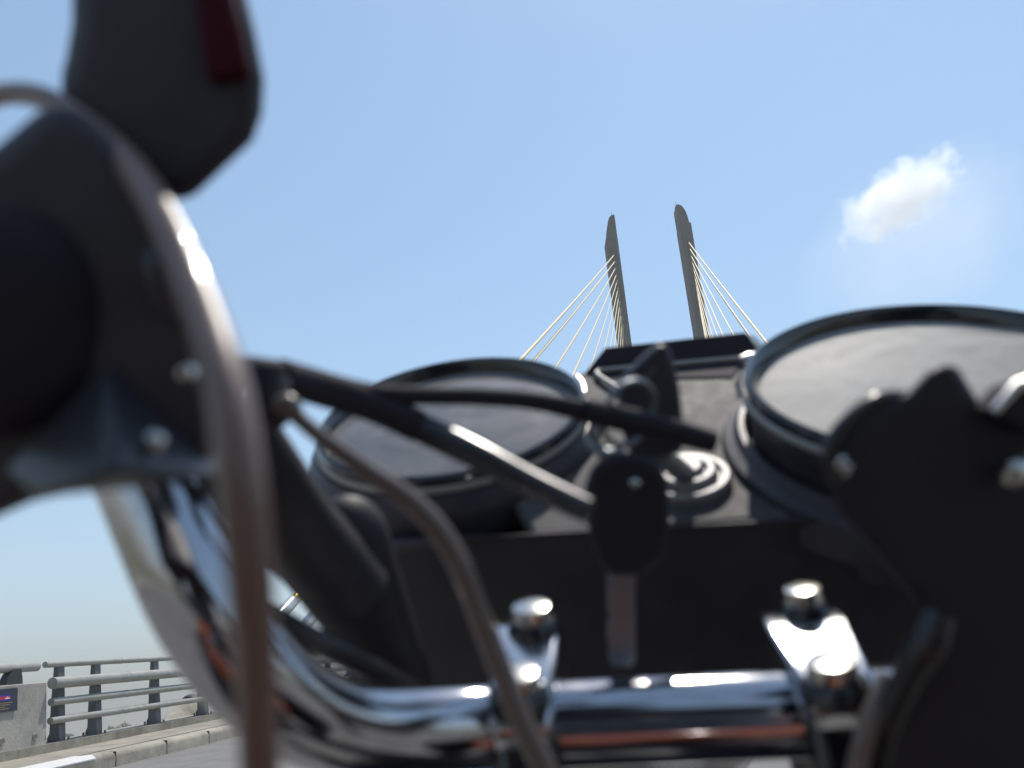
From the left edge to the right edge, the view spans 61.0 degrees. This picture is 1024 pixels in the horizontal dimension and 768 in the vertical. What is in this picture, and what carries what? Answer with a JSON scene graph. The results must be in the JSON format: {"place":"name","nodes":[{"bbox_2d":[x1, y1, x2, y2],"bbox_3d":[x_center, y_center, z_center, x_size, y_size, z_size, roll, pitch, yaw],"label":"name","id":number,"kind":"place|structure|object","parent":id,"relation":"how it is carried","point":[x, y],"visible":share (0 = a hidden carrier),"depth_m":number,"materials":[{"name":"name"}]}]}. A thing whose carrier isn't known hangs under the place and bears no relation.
{"place":"outdoors","nodes":[
{"label":"outdoors","id":0,"kind":"place"},
{"bbox_2d":[0,719,223,767],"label":"walkway","id":1,"kind":"structure","parent":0,"point":[77,751],"depth_m":12.82,"materials":[{"name":"beige concrete"}]},
{"bbox_2d":[118,721,130,727],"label":"boat","id":2,"kind":"object","parent":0,"point":[124,725],"visible":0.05,"depth_m":407.27,"materials":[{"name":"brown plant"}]},
{"bbox_2d":[113,737,790,767],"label":"road","id":3,"kind":"structure","parent":0,"point":[222,754],"depth_m":11.79,"materials":[{"name":"grey asphalt"}]},
{"bbox_2d":[61,760,94,767],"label":"kerb","id":4,"kind":"structure","parent":3,"relation":"on","point":[89,764],"depth_m":11.14,"materials":[{"name":"concrete"}]},
{"bbox_2d":[21,755,95,767],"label":"painted kerb","id":5,"kind":"structure","parent":4,"relation":"on","point":[64,762],"depth_m":10.88,"materials":[{"name":"white paint"}]},
{"bbox_2d":[82,725,236,767],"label":"kerb","id":6,"kind":"structure","parent":3,"relation":"on","point":[137,752],"depth_m":12.94,"materials":[{"name":"concrete"}]},
{"bbox_2d":[113,731,208,766],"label":"kerb joint","id":7,"kind":"object","parent":6,"relation":"on","point":[166,752],"visible":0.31,"depth_m":11.88,"materials":[{"name":"grey"}]},
{"bbox_2d":[0,0,1023,767],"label":"motorcycle","id":8,"kind":"object","parent":3,"relation":"on","point":[832,576],"visible":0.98,"depth_m":0.19,"materials":[{"name":"black metal"}]},
{"bbox_2d":[617,343,693,480],"bbox_3d":[0.053,0.015,0.283,0.019,0.034,0.078,-13,-21,20],"label":"ignition key","id":9,"kind":"object","parent":8,"relation":"in","point":[654,366],"visible":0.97,"depth_m":0.25,"materials":[{"name":"black plastic"}]},
{"bbox_2d":[600,378,657,447],"bbox_3d":[0.033,0.008,0.243,0.021,0.017,0.013,9,-24,-34],"label":"key ring","id":10,"kind":"object","parent":9,"relation":"attached to","point":[612,394],"visible":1,"depth_m":0.24,"materials":[{"name":"silver metal"}]},
{"bbox_2d":[584,430,668,666],"bbox_3d":[0.032,0.044,0.236,0.023,0.062,0.023,-5,-20,0],"label":"hanging key","id":11,"kind":"object","parent":10,"relation":"hanging from","point":[628,524],"visible":0.98,"depth_m":0.23,"materials":[{"name":"black plastic"}]},
{"bbox_2d":[0,0,1023,740],"label":"sky","id":12,"kind":"structure","parent":0,"point":[418,183],"materials":[{"name":"blue"}]},
{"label":"bridge deck","id":13,"kind":"structure","parent":0,"visible":0},
{"bbox_2d":[0,712,217,761],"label":"edge beam","id":14,"kind":"structure","parent":13,"relation":"on","point":[108,735],"depth_m":13.74,"materials":[{"name":"concrete"}]},
{"bbox_2d":[0,662,46,751],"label":"parapet block","id":15,"kind":"structure","parent":14,"relation":"on","point":[23,725],"depth_m":12.15,"materials":[{"name":"concrete"}]},
{"bbox_2d":[0,688,17,711],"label":"plaque","id":16,"kind":"object","parent":15,"relation":"attached to","point":[8,699],"visible":1,"depth_m":11.85,"materials":[{"name":"blue"}]},
{"bbox_2d":[42,656,347,742],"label":"bridge railing","id":17,"kind":"object","parent":14,"relation":"on","point":[58,682],"visible":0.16,"depth_m":13.88,"materials":[{"name":"grey metal"}]},
{"bbox_2d":[161,694,196,719],"bbox_3d":[-6.901,7.048,16.999,0.839,1.824,2.433,-8,-20,8],"label":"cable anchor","id":18,"kind":"object","parent":13,"relation":"attached to","point":[183,710],"visible":0.21,"depth_m":17.63,"materials":[{"name":"concrete"}]},
{"label":"river","id":19,"kind":"structure","parent":0,"visible":0},
{"bbox_2d":[604,213,631,345],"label":"bridge pylon","id":20,"kind":"object","parent":19,"relation":"in","point":[611,247],"visible":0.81,"depth_m":203.59,"materials":[{"name":"concrete"}]},
{"bbox_2d":[280,255,613,611],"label":"stay cable","id":21,"kind":"object","parent":20,"relation":"attached to","point":[290,603],"visible":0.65,"depth_m":68.92,"materials":[{"name":"beige metal"}]},
{"bbox_2d":[303,261,614,624],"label":"stay cable","id":22,"kind":"object","parent":20,"relation":"attached to","point":[308,618],"visible":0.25,"depth_m":83.01,"materials":[{"name":"beige metal"}]},
{"bbox_2d":[555,267,615,366],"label":"stay cable","id":23,"kind":"object","parent":20,"relation":"attached to","point":[563,355],"visible":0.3,"depth_m":108.57,"materials":[{"name":"beige metal"}]},
{"bbox_2d":[572,274,616,375],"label":"stay cable","id":24,"kind":"object","parent":20,"relation":"attached to","point":[592,331],"visible":0.22,"depth_m":123.36,"materials":[{"name":"beige metal"}]},
{"bbox_2d":[591,280,617,364],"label":"stay cable","id":25,"kind":"object","parent":20,"relation":"attached to","point":[603,326],"visible":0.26,"depth_m":147.80,"materials":[{"name":"beige metal"}]},
{"bbox_2d":[604,287,618,348],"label":"stay cable","id":26,"kind":"object","parent":20,"relation":"attached to","point":[611,319],"visible":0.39,"depth_m":170.52,"materials":[{"name":"beige metal"}]},
{"bbox_2d":[610,296,618,346],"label":"stay cable","id":27,"kind":"object","parent":20,"relation":"attached to","point":[614,322],"visible":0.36,"depth_m":177.03,"materials":[{"name":"beige metal"}]},
{"bbox_2d":[614,302,619,346],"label":"stay cable","id":28,"kind":"object","parent":20,"relation":"attached to","point":[617,324],"visible":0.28,"depth_m":185.05,"materials":[{"name":"beige metal"}]},
{"bbox_2d":[617,310,620,345],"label":"stay cable","id":29,"kind":"object","parent":20,"relation":"attached to","point":[619,327],"visible":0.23,"depth_m":189.25,"materials":[{"name":"beige metal"}]},
{"bbox_2d":[674,202,708,337],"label":"bridge pylon","id":30,"kind":"object","parent":19,"relation":"in","point":[684,230],"visible":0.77,"depth_m":204.99,"materials":[{"name":"concrete"}]},
{"bbox_2d":[697,296,705,335],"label":"stay cable","id":31,"kind":"object","parent":30,"relation":"attached to","point":[702,318],"visible":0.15,"depth_m":186.63,"materials":[{"name":"beige metal"}]},
{"bbox_2d":[696,289,707,336],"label":"stay cable","id":32,"kind":"object","parent":30,"relation":"attached to","point":[702,314],"visible":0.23,"depth_m":183.30,"materials":[{"name":"beige metal"}]},
{"bbox_2d":[695,282,709,335],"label":"stay cable","id":33,"kind":"object","parent":30,"relation":"attached to","point":[702,309],"visible":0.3,"depth_m":177.18,"materials":[{"name":"beige metal"}]},
{"bbox_2d":[694,275,712,335],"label":"stay cable","id":34,"kind":"object","parent":30,"relation":"attached to","point":[703,307],"visible":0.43,"depth_m":168.20,"materials":[{"name":"beige metal"}]},
{"bbox_2d":[693,268,716,334],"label":"stay cable","id":35,"kind":"object","parent":30,"relation":"attached to","point":[705,303],"visible":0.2,"depth_m":159.00,"materials":[{"name":"beige metal"}]},
{"bbox_2d":[691,261,722,334],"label":"stay cable","id":36,"kind":"object","parent":30,"relation":"attached to","point":[708,301],"visible":0.22,"depth_m":148.19,"materials":[{"name":"beige metal"}]},
{"bbox_2d":[690,254,733,333],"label":"stay cable","id":37,"kind":"object","parent":30,"relation":"attached to","point":[714,299],"visible":0.17,"depth_m":132.85,"materials":[{"name":"beige metal"}]},
{"bbox_2d":[689,248,749,335],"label":"stay cable","id":38,"kind":"object","parent":30,"relation":"attached to","point":[736,317],"visible":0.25,"depth_m":115.14,"materials":[{"name":"beige metal"}]},
{"bbox_2d":[688,242,766,341],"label":"stay cable","id":39,"kind":"object","parent":30,"relation":"attached to","point":[746,317],"visible":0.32,"depth_m":99.73,"materials":[{"name":"beige metal"}]}
]}

